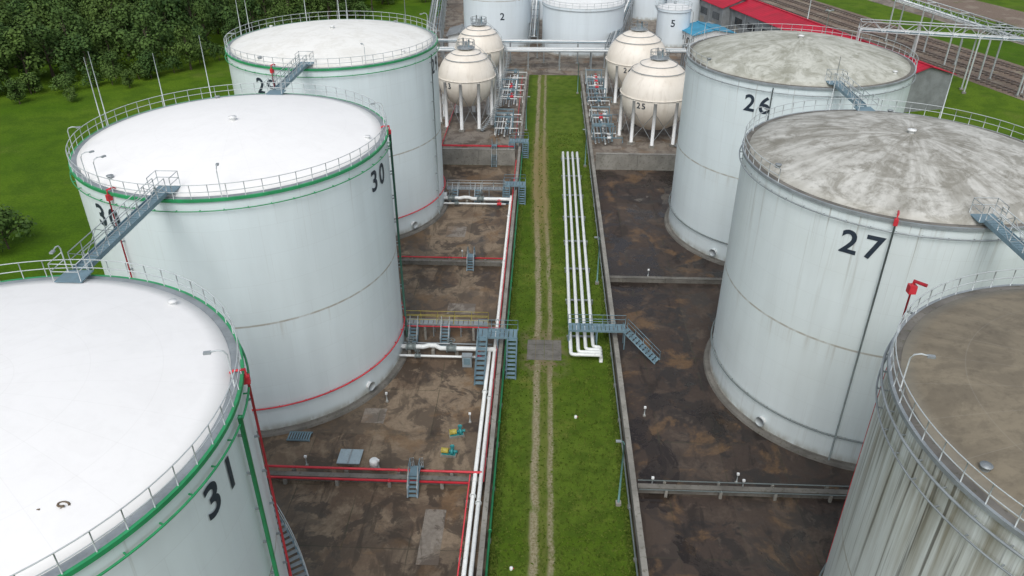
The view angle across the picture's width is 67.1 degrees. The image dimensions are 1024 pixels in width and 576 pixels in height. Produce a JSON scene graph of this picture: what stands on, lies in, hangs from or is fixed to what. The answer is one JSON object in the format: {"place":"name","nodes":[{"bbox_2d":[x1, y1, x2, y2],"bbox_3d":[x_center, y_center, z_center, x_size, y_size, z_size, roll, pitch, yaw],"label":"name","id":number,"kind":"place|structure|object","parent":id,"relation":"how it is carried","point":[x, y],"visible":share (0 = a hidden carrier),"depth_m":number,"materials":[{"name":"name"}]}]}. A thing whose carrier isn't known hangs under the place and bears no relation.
{"place":"outdoors","nodes":[
{"label":"outdoors","id":0,"kind":"place"},
{"bbox_2d":[258,165,519,575],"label":"bund paving","id":1,"kind":"structure","parent":0,"point":[356,529],"depth_m":65.98,"materials":[{"name":"concrete"}]},
{"bbox_2d":[0,245,308,575],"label":"storage tank","id":2,"kind":"object","parent":1,"relation":"on","point":[128,431],"visible":0.99,"depth_m":34.40,"materials":[{"name":"metal"}]},
{"bbox_2d":[36,501,70,509],"bbox_3d":[-17.606,8.380,29.513,1.314,0.206,0.479,-6,31,-9],"label":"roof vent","id":3,"kind":"object","parent":2,"relation":"attached to","point":[62,506],"visible":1,"depth_m":29.59,"materials":[{"name":"grey metal"}]},
{"bbox_2d":[48,170,180,282],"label":"tank walkway bridge","id":4,"kind":"structure","parent":2,"relation":"attached to","point":[115,236],"depth_m":48.96,"materials":[{"name":"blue metal"}]},
{"bbox_2d":[65,35,407,437],"bbox_3d":[-23.636,-6.173,70.134,26.700,28.600,26.700,1,31,2],"label":"storage tank","id":5,"kind":"object","parent":1,"relation":"on","point":[269,224],"visible":0.88,"depth_m":61.97,"materials":[{"name":"metal"}]},
{"bbox_2d":[263,51,313,94],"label":"tank walkway bridge","id":6,"kind":"structure","parent":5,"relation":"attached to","point":[295,72],"depth_m":79.72,"materials":[{"name":"grey metal"}]},
{"bbox_2d":[286,431,312,441],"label":"drain grating","id":7,"kind":"object","parent":1,"relation":"on","point":[298,439],"visible":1,"depth_m":65.98,"materials":[{"name":"grey metal"}]},
{"bbox_2d":[224,0,448,239],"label":"storage tank","id":8,"kind":"object","parent":1,"relation":"on","point":[391,67],"visible":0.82,"depth_m":92.08,"materials":[{"name":"metal"}]},
{"bbox_2d":[336,449,363,465],"bbox_3d":[-13.394,14.026,63.864,1.900,0.345,1.700,1,31,2],"label":"drain pit cover","id":9,"kind":"object","parent":1,"relation":"on","point":[349,457],"visible":1,"depth_m":63.67,"materials":[{"name":"metal"}]},
{"bbox_2d":[266,471,478,485],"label":"concrete wall","id":10,"kind":"structure","parent":1,"relation":"on","point":[367,476],"depth_m":61.56,"materials":[{"name":"grey concrete"}]},
{"bbox_2d":[264,465,481,488],"bbox_3d":[-21.738,14.848,61.969,38.700,0.900,1.400,1,31,2],"label":"red pipeline","id":11,"kind":"object","parent":1,"relation":"on","point":[346,469],"visible":0.38,"depth_m":61.43,"materials":[{"name":"paint"}]},
{"bbox_2d":[369,457,377,470],"bbox_3d":[-11.234,14.319,62.883,0.780,0.830,0.780,1,31,2],"label":"white drum","id":12,"kind":"object","parent":1,"relation":"on","point":[373,462],"visible":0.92,"depth_m":62.61,"materials":[{"name":"paint"}]},
{"bbox_2d":[406,457,423,497],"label":"stile steps","id":13,"kind":"structure","parent":1,"relation":"on","point":[414,470],"depth_m":60.52,"materials":[{"name":"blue metal"}]},
{"bbox_2d":[361,226,475,565],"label":"concrete slab patches","id":14,"kind":"object","parent":1,"relation":"on","point":[429,549],"visible":1,"depth_m":58.42,"materials":[{"name":"grey concrete"}]},
{"bbox_2d":[403,310,488,345],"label":"pipe catwalk","id":15,"kind":"object","parent":1,"relation":"on","point":[417,321],"visible":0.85,"depth_m":78.52,"materials":[{"name":"metal"}]},
{"bbox_2d":[399,336,495,357],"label":"tank pipe manifold","id":16,"kind":"object","parent":1,"relation":"on","point":[410,346],"visible":0.91,"depth_m":75.80,"materials":[{"name":"white paint"}]},
{"bbox_2d":[440,444,457,457],"bbox_3d":[-5.218,13.489,64.066,1.400,1.040,0.600,4,31,7],"label":"water pump","id":17,"kind":"object","parent":1,"relation":"on","point":[448,453],"visible":1,"depth_m":63.98,"materials":[{"name":"metal"}]},
{"bbox_2d":[398,259,501,265],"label":"concrete wall","id":18,"kind":"structure","parent":1,"relation":"on","point":[448,262],"depth_m":92.07,"materials":[{"name":"grey concrete"}]},
{"bbox_2d":[397,256,502,259],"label":"red pipeline","id":19,"kind":"object","parent":1,"relation":"on","point":[449,258],"visible":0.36,"depth_m":92.38,"materials":[{"name":"paint"}]},
{"bbox_2d":[404,325,497,340],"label":"red pipeline","id":20,"kind":"object","parent":1,"relation":"on","point":[473,333],"visible":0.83,"depth_m":78.04,"materials":[{"name":"paint"}]},
{"bbox_2d":[449,424,464,438],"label":"water pump","id":21,"kind":"object","parent":1,"relation":"on","point":[455,433],"visible":1,"depth_m":66.02,"materials":[{"name":"metal"}]},
{"bbox_2d":[462,353,472,366],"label":"control cabinet","id":22,"kind":"object","parent":1,"relation":"on","point":[466,359],"visible":1,"depth_m":74.44,"materials":[{"name":"metal"}]},
{"bbox_2d":[466,247,475,270],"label":"stile steps","id":23,"kind":"structure","parent":1,"relation":"on","point":[471,256],"depth_m":91.23,"materials":[{"name":"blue metal"}]},
{"bbox_2d":[447,180,505,202],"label":"pipe catwalk","id":24,"kind":"object","parent":1,"relation":"on","point":[458,187],"visible":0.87,"depth_m":108.64,"materials":[{"name":"metal"}]},
{"bbox_2d":[444,190,511,205],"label":"tank pipe manifold","id":25,"kind":"object","parent":1,"relation":"on","point":[450,198],"visible":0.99,"depth_m":106.25,"materials":[{"name":"white paint"}]},
{"bbox_2d":[461,195,511,575],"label":"white pipeline","id":26,"kind":"object","parent":1,"relation":"on","point":[478,502],"visible":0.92,"depth_m":63.75,"materials":[{"name":"paint"}]},
{"bbox_2d":[457,76,522,575],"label":"red pipeline","id":27,"kind":"object","parent":1,"relation":"on","point":[467,504],"visible":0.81,"depth_m":68.13,"materials":[{"name":"paint"}]},
{"bbox_2d":[491,140,497,166],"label":"stile steps","id":28,"kind":"structure","parent":1,"relation":"on","point":[496,144],"depth_m":118.40,"materials":[{"name":"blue metal"}]},
{"bbox_2d":[474,319,517,385],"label":"crossover stairs","id":29,"kind":"structure","parent":1,"relation":"on","point":[487,335],"depth_m":74.45,"materials":[{"name":"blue metal"}]},
{"bbox_2d":[476,72,527,575],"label":"concrete wall","id":30,"kind":"structure","parent":1,"relation":"on","point":[487,490],"depth_m":69.59,"materials":[{"name":"grey concrete"}]},
{"bbox_2d":[502,174,525,204],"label":"crossover stairs","id":31,"kind":"structure","parent":1,"relation":"on","point":[511,183],"depth_m":108.01,"materials":[{"name":"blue metal"}]},
{"bbox_2d":[441,75,528,164],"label":"concrete platform","id":32,"kind":"structure","parent":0,"point":[470,135],"depth_m":134.42,"materials":[{"name":"grey concrete"}]},
{"bbox_2d":[438,38,501,131],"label":"spherical gas tank","id":33,"kind":"object","parent":32,"relation":"on","point":[467,75],"visible":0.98,"depth_m":129.84,"materials":[{"name":"beige metal"}]},
{"bbox_2d":[442,106,513,147],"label":"red pipeline","id":34,"kind":"object","parent":32,"relation":"on","point":[459,146],"visible":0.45,"depth_m":124.98,"materials":[{"name":"paint"}]},
{"bbox_2d":[442,148,514,165],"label":"concrete wall","id":35,"kind":"structure","parent":32,"relation":"on","point":[468,156],"depth_m":118.83,"materials":[{"name":"grey concrete"}]},
{"bbox_2d":[438,68,523,74],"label":"concrete wall","id":36,"kind":"structure","parent":32,"relation":"on","point":[521,69],"depth_m":162.59,"materials":[{"name":"grey concrete"}]},
{"bbox_2d":[454,15,508,91],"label":"spherical gas tank","id":37,"kind":"object","parent":32,"relation":"on","point":[489,42],"visible":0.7,"depth_m":147.66,"materials":[{"name":"beige metal"}]},
{"bbox_2d":[494,108,521,136],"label":"pipe manifold","id":38,"kind":"object","parent":32,"relation":"on","point":[508,117],"visible":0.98,"depth_m":132.41,"materials":[{"name":"white paint"}]},
{"bbox_2d":[500,69,526,106],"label":"pipe manifold","id":39,"kind":"object","parent":32,"relation":"on","point":[512,84],"visible":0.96,"depth_m":149.29,"materials":[{"name":"white paint"}]},
{"bbox_2d":[508,132,528,157],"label":"crossover stairs","id":40,"kind":"structure","parent":32,"relation":"on","point":[514,141],"depth_m":123.11,"materials":[{"name":"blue metal"}]},
{"bbox_2d":[0,0,1023,386],"bbox_3d":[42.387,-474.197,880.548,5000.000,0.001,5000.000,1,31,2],"label":"ground","id":41,"kind":"structure","parent":0,"point":[38,186],"depth_m":142.00,"materials":[{"name":"green plant"}]},
{"bbox_2d":[0,204,21,233],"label":"shrub","id":42,"kind":"object","parent":41,"relation":"on","point":[11,213],"visible":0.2,"depth_m":97.49,"materials":[{"name":"green plant"}]},
{"bbox_2d":[4,77,27,103],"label":"shrub","id":43,"kind":"object","parent":41,"relation":"on","point":[18,94],"visible":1,"depth_m":144.35,"materials":[{"name":"green plant"}]},
{"bbox_2d":[0,204,36,251],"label":"shrub","id":44,"kind":"object","parent":41,"relation":"on","point":[5,224],"visible":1,"depth_m":94.16,"materials":[{"name":"green plant"}]},
{"bbox_2d":[62,86,77,101],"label":"shrub","id":45,"kind":"object","parent":41,"relation":"on","point":[72,96],"visible":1,"depth_m":145.92,"materials":[{"name":"green plant"}]},
{"bbox_2d":[120,68,135,87],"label":"shrub","id":46,"kind":"object","parent":41,"relation":"on","point":[127,80],"visible":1,"depth_m":153.47,"materials":[{"name":"green plant"}]},
{"bbox_2d":[0,0,394,93],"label":"forest","id":47,"kind":"object","parent":41,"relation":"on","point":[33,33],"visible":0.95,"depth_m":164.87,"materials":[{"name":"green plant"}]},
{"bbox_2d":[348,1,373,18],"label":"shrub","id":48,"kind":"object","parent":41,"relation":"on","point":[359,6],"visible":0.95,"depth_m":207.38,"materials":[{"name":"green plant"}]},
{"bbox_2d":[487,75,638,575],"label":"grass lane","id":49,"kind":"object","parent":41,"relation":"on","point":[554,104],"depth_m":70.59,"materials":[{"name":"green plant"}]},
{"bbox_2d":[485,155,522,575],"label":"green pipeline","id":50,"kind":"object","parent":49,"relation":"on","point":[493,490],"visible":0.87,"depth_m":68.08,"materials":[{"name":"paint"}]},
{"bbox_2d":[525,96,529,130],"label":"lamp post","id":51,"kind":"object","parent":49,"relation":"on","point":[526,113],"visible":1,"depth_m":131.28,"materials":[{"name":"metal"}]},
{"bbox_2d":[527,340,560,360],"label":"crossing slab","id":52,"kind":"structure","parent":49,"relation":"on","point":[552,348],"depth_m":77.11,"materials":[{"name":"concrete"}]},
{"bbox_2d":[576,63,578,93],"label":"lamp post","id":53,"kind":"object","parent":49,"relation":"on","point":[577,92],"visible":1,"depth_m":150.14,"materials":[{"name":"metal"}]},
{"bbox_2d":[561,158,594,340],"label":"pipe support sleepers","id":54,"kind":"object","parent":49,"relation":"on","point":[588,336],"visible":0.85,"depth_m":96.25,"materials":[{"name":"metal"}]},
{"bbox_2d":[562,151,602,362],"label":"white pipeline","id":55,"kind":"object","parent":49,"relation":"on","point":[595,351],"visible":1,"depth_m":90.07,"materials":[{"name":"paint"}]},
{"bbox_2d":[583,129,586,166],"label":"lamp post","id":56,"kind":"object","parent":49,"relation":"on","point":[585,148],"visible":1,"depth_m":117.37,"materials":[{"name":"metal"}]},
{"bbox_2d":[594,236,599,284],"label":"lamp post","id":57,"kind":"object","parent":49,"relation":"on","point":[596,282],"visible":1,"depth_m":87.20,"materials":[{"name":"metal"}]},
{"bbox_2d":[581,92,638,575],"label":"grey cable pipe","id":58,"kind":"object","parent":49,"relation":"on","point":[629,504],"visible":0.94,"depth_m":70.94,"materials":[{"name":"metal"}]},
{"bbox_2d":[568,314,660,363],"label":"crossover stairs","id":59,"kind":"structure","parent":49,"relation":"on","point":[593,327],"depth_m":76.36,"materials":[{"name":"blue metal"}]},
{"bbox_2d":[615,440,624,506],"bbox_3d":[8.003,13.950,57.979,0.820,6.537,0.400,1,31,2],"label":"lamp post","id":60,"kind":"object","parent":49,"relation":"on","point":[618,502],"visible":1,"depth_m":58.09,"materials":[{"name":"metal"}]},
{"bbox_2d":[825,9,833,33],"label":"floodlight mast","id":61,"kind":"object","parent":41,"relation":"on","point":[828,17],"visible":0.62,"depth_m":141.94,"materials":[{"name":"metal"}]},
{"bbox_2d":[761,0,1023,100],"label":"railway track","id":62,"kind":"structure","parent":41,"relation":"on","point":[921,37],"depth_m":187.28,"materials":[{"name":"gravel"}]},
{"bbox_2d":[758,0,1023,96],"bbox_3d":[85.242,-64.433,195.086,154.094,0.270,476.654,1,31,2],"label":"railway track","id":63,"kind":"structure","parent":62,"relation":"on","point":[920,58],"depth_m":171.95,"materials":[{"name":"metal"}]},
{"bbox_2d":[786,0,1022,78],"bbox_3d":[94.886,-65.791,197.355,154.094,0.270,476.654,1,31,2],"label":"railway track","id":64,"kind":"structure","parent":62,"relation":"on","point":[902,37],"depth_m":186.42,"materials":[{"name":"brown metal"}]},
{"bbox_2d":[883,0,1023,96],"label":"pipe rack","id":65,"kind":"object","parent":62,"relation":"on","point":[956,19],"visible":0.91,"depth_m":165.50,"materials":[{"name":"metal"}]},
{"bbox_2d":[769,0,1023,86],"bbox_3d":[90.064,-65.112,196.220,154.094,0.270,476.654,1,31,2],"label":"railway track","id":66,"kind":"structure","parent":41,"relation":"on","point":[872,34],"depth_m":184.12,"materials":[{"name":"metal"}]},
{"bbox_2d":[856,18,1023,97],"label":"pipe rack","id":67,"kind":"object","parent":41,"relation":"on","point":[937,33],"visible":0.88,"depth_m":148.83,"materials":[{"name":"metal"}]},
{"bbox_2d":[915,0,1023,27],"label":"gravel yard","id":68,"kind":"structure","parent":41,"relation":"on","point":[1013,17],"depth_m":219.94,"materials":[{"name":"beige gravel"}]},
{"bbox_2d":[432,0,685,74],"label":"yard paving","id":69,"kind":"structure","parent":0,"point":[455,16],"depth_m":174.41,"materials":[{"name":"grey concrete"}]},
{"bbox_2d":[427,0,447,57],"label":"pipe rack","id":70,"kind":"object","parent":69,"relation":"on","point":[441,26],"visible":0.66,"depth_m":190.28,"materials":[{"name":"metal"}]},
{"bbox_2d":[448,34,459,46],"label":"walls","id":71,"kind":"structure","parent":69,"relation":"on","point":[454,36],"depth_m":178.43,"materials":[{"name":"white paint"}]},
{"bbox_2d":[446,24,464,35],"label":"roof","id":72,"kind":"structure","parent":71,"relation":"on","point":[453,30],"depth_m":181.00,"materials":[{"name":"grey metal"}]},
{"bbox_2d":[463,0,531,46],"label":"storage tank","id":73,"kind":"object","parent":69,"relation":"on","point":[508,19],"visible":0.72,"depth_m":177.77,"materials":[{"name":"white metal"}]},
{"bbox_2d":[438,39,611,64],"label":"pipe rack","id":74,"kind":"object","parent":69,"relation":"on","point":[510,41],"visible":0.36,"depth_m":168.64,"materials":[{"name":"metal"}]},
{"bbox_2d":[527,0,539,58],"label":"pipe rack","id":75,"kind":"object","parent":69,"relation":"on","point":[535,11],"visible":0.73,"depth_m":184.71,"materials":[{"name":"metal"}]},
{"bbox_2d":[531,0,542,20],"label":"storage tank","id":76,"kind":"object","parent":69,"relation":"on","point":[541,11],"visible":0.05,"depth_m":207.19,"materials":[{"name":"white metal"}]},
{"bbox_2d":[437,47,686,70],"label":"pipe rack","id":77,"kind":"object","parent":69,"relation":"on","point":[590,50],"visible":0.32,"depth_m":164.10,"materials":[{"name":"metal"}]},
{"bbox_2d":[540,0,624,57],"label":"storage tank","id":78,"kind":"object","parent":69,"relation":"on","point":[582,19],"visible":0.94,"depth_m":172.79,"materials":[{"name":"white metal"}]},
{"bbox_2d":[602,0,633,68],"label":"pipe rack","id":79,"kind":"object","parent":69,"relation":"on","point":[626,18],"visible":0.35,"depth_m":187.46,"materials":[{"name":"metal"}]},
{"bbox_2d":[629,0,666,20],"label":"storage tank","id":80,"kind":"object","parent":69,"relation":"on","point":[645,10],"visible":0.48,"depth_m":207.37,"materials":[{"name":"white metal"}]},
{"bbox_2d":[655,0,691,47],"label":"storage tank","id":81,"kind":"object","parent":69,"relation":"on","point":[673,21],"visible":0.94,"depth_m":180.47,"materials":[{"name":"white metal"}]},
{"bbox_2d":[667,0,699,22],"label":"storage tank","id":82,"kind":"object","parent":69,"relation":"on","point":[695,5],"visible":0.4,"depth_m":201.53,"materials":[{"name":"white metal"}]},
{"bbox_2d":[680,42,693,67],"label":"pipe rack","id":83,"kind":"object","parent":69,"relation":"on","point":[685,45],"visible":0.06,"depth_m":165.14,"materials":[{"name":"metal"}]},
{"bbox_2d":[698,0,747,28],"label":"red roof warehouse","id":84,"kind":"structure","parent":69,"relation":"on","point":[715,11],"depth_m":194.40,"materials":[{"name":"concrete"}]},
{"bbox_2d":[699,4,723,23],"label":"windows and doors","id":85,"kind":"structure","parent":84,"relation":"in","point":[715,15],"depth_m":197.33,"materials":[{"name":"glass"}]},
{"bbox_2d":[728,0,956,111],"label":"red roof warehouse","id":86,"kind":"structure","parent":69,"relation":"on","point":[930,85],"depth_m":165.51,"materials":[{"name":"metal"}]},
{"bbox_2d":[730,10,951,104],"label":"windows and doors","id":87,"kind":"structure","parent":86,"relation":"in","point":[738,21],"depth_m":186.14,"materials":[{"name":"metal"}]},
{"bbox_2d":[580,76,679,166],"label":"concrete platform","id":88,"kind":"structure","parent":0,"point":[662,140],"depth_m":130.94,"materials":[{"name":"grey concrete"}]},
{"bbox_2d":[583,69,604,75],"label":"concrete wall","id":89,"kind":"structure","parent":88,"relation":"on","point":[590,72],"depth_m":162.00,"materials":[{"name":"grey concrete"}]},
{"bbox_2d":[585,69,611,105],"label":"pipe manifold","id":90,"kind":"object","parent":88,"relation":"on","point":[595,79],"visible":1,"depth_m":149.59,"materials":[{"name":"white paint"}]},
{"bbox_2d":[589,105,622,143],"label":"pipe manifold","id":91,"kind":"object","parent":88,"relation":"on","point":[602,124],"visible":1,"depth_m":130.80,"materials":[{"name":"white paint"}]},
{"bbox_2d":[595,152,675,170],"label":"concrete wall","id":92,"kind":"structure","parent":88,"relation":"on","point":[638,161],"depth_m":117.01,"materials":[{"name":"grey concrete"}]},
{"bbox_2d":[602,20,668,104],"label":"spherical gas tank","id":93,"kind":"object","parent":88,"relation":"on","point":[627,50],"visible":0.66,"depth_m":141.27,"materials":[{"name":"beige metal"}]},
{"bbox_2d":[616,48,685,148],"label":"spherical gas tank","id":94,"kind":"object","parent":88,"relation":"on","point":[651,91],"visible":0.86,"depth_m":123.28,"materials":[{"name":"beige metal"}]},
{"bbox_2d":[682,21,735,49],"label":"blue roof shed","id":95,"kind":"structure","parent":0,"point":[697,26],"depth_m":178.72,"materials":[{"name":"white paint"}]},
{"bbox_2d":[683,32,693,49],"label":"windows and doors","id":96,"kind":"structure","parent":95,"relation":"in","point":[687,39],"depth_m":179.98,"materials":[{"name":"concrete"}]},
{"bbox_2d":[591,170,853,575],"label":"bund paving","id":97,"kind":"structure","parent":0,"point":[690,426],"depth_m":65.87,"materials":[{"name":"concrete"}]},
{"bbox_2d":[580,71,648,575],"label":"concrete wall","id":98,"kind":"structure","parent":97,"relation":"on","point":[641,552],"depth_m":70.30,"materials":[{"name":"grey concrete"}]},
{"bbox_2d":[610,276,721,283],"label":"concrete wall","id":99,"kind":"structure","parent":97,"relation":"on","point":[657,279],"depth_m":88.47,"materials":[{"name":"grey concrete"}]},
{"bbox_2d":[637,483,847,498],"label":"concrete wall","id":100,"kind":"structure","parent":97,"relation":"on","point":[743,489],"depth_m":60.28,"materials":[{"name":"grey concrete"}]},
{"bbox_2d":[638,479,849,502],"bbox_3d":[28.883,16.106,59.986,37.950,0.775,1.210,1,31,2],"label":"grey cable pipe","id":101,"kind":"object","parent":97,"relation":"on","point":[771,484],"visible":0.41,"depth_m":60.03,"materials":[{"name":"grey painted steel"},{"name":"galvanised steel"}]},
{"bbox_2d":[664,11,918,265],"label":"storage tank","id":102,"kind":"object","parent":97,"relation":"on","point":[734,81],"visible":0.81,"depth_m":86.44,"materials":[{"name":"metal"}]},
{"bbox_2d":[825,69,878,110],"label":"tank walkway bridge","id":103,"kind":"structure","parent":102,"relation":"on","point":[843,89],"depth_m":74.99,"materials":[{"name":"grey metal"}]},
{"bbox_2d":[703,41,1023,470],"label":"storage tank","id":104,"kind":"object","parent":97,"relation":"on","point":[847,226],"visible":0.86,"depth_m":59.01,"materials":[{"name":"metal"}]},
{"bbox_2d":[969,197,1023,259],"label":"tank walkway bridge","id":105,"kind":"structure","parent":104,"relation":"on","point":[996,226],"depth_m":49.95,"materials":[{"name":"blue metal"}]},
{"bbox_2d":[819,269,1023,575],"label":"storage tank","id":106,"kind":"object","parent":97,"relation":"on","point":[937,486],"visible":1,"depth_m":35.68,"materials":[{"name":"metal"}]},
{"bbox_2d":[826,279,927,561],"bbox_3d":[22.407,9.619,48.319,1.118,23.287,0.552,20,36,29],"label":"foam riser pipe","id":107,"kind":"object","parent":106,"relation":"attached to","point":[911,288],"visible":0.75,"depth_m":42.98,"materials":[{"name":"metal"}]},
{"bbox_2d":[869,0,1023,44],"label":"road","id":108,"kind":"structure","parent":0,"point":[889,3],"depth_m":217.57,"materials":[{"name":"grey asphalt"}]}
]}

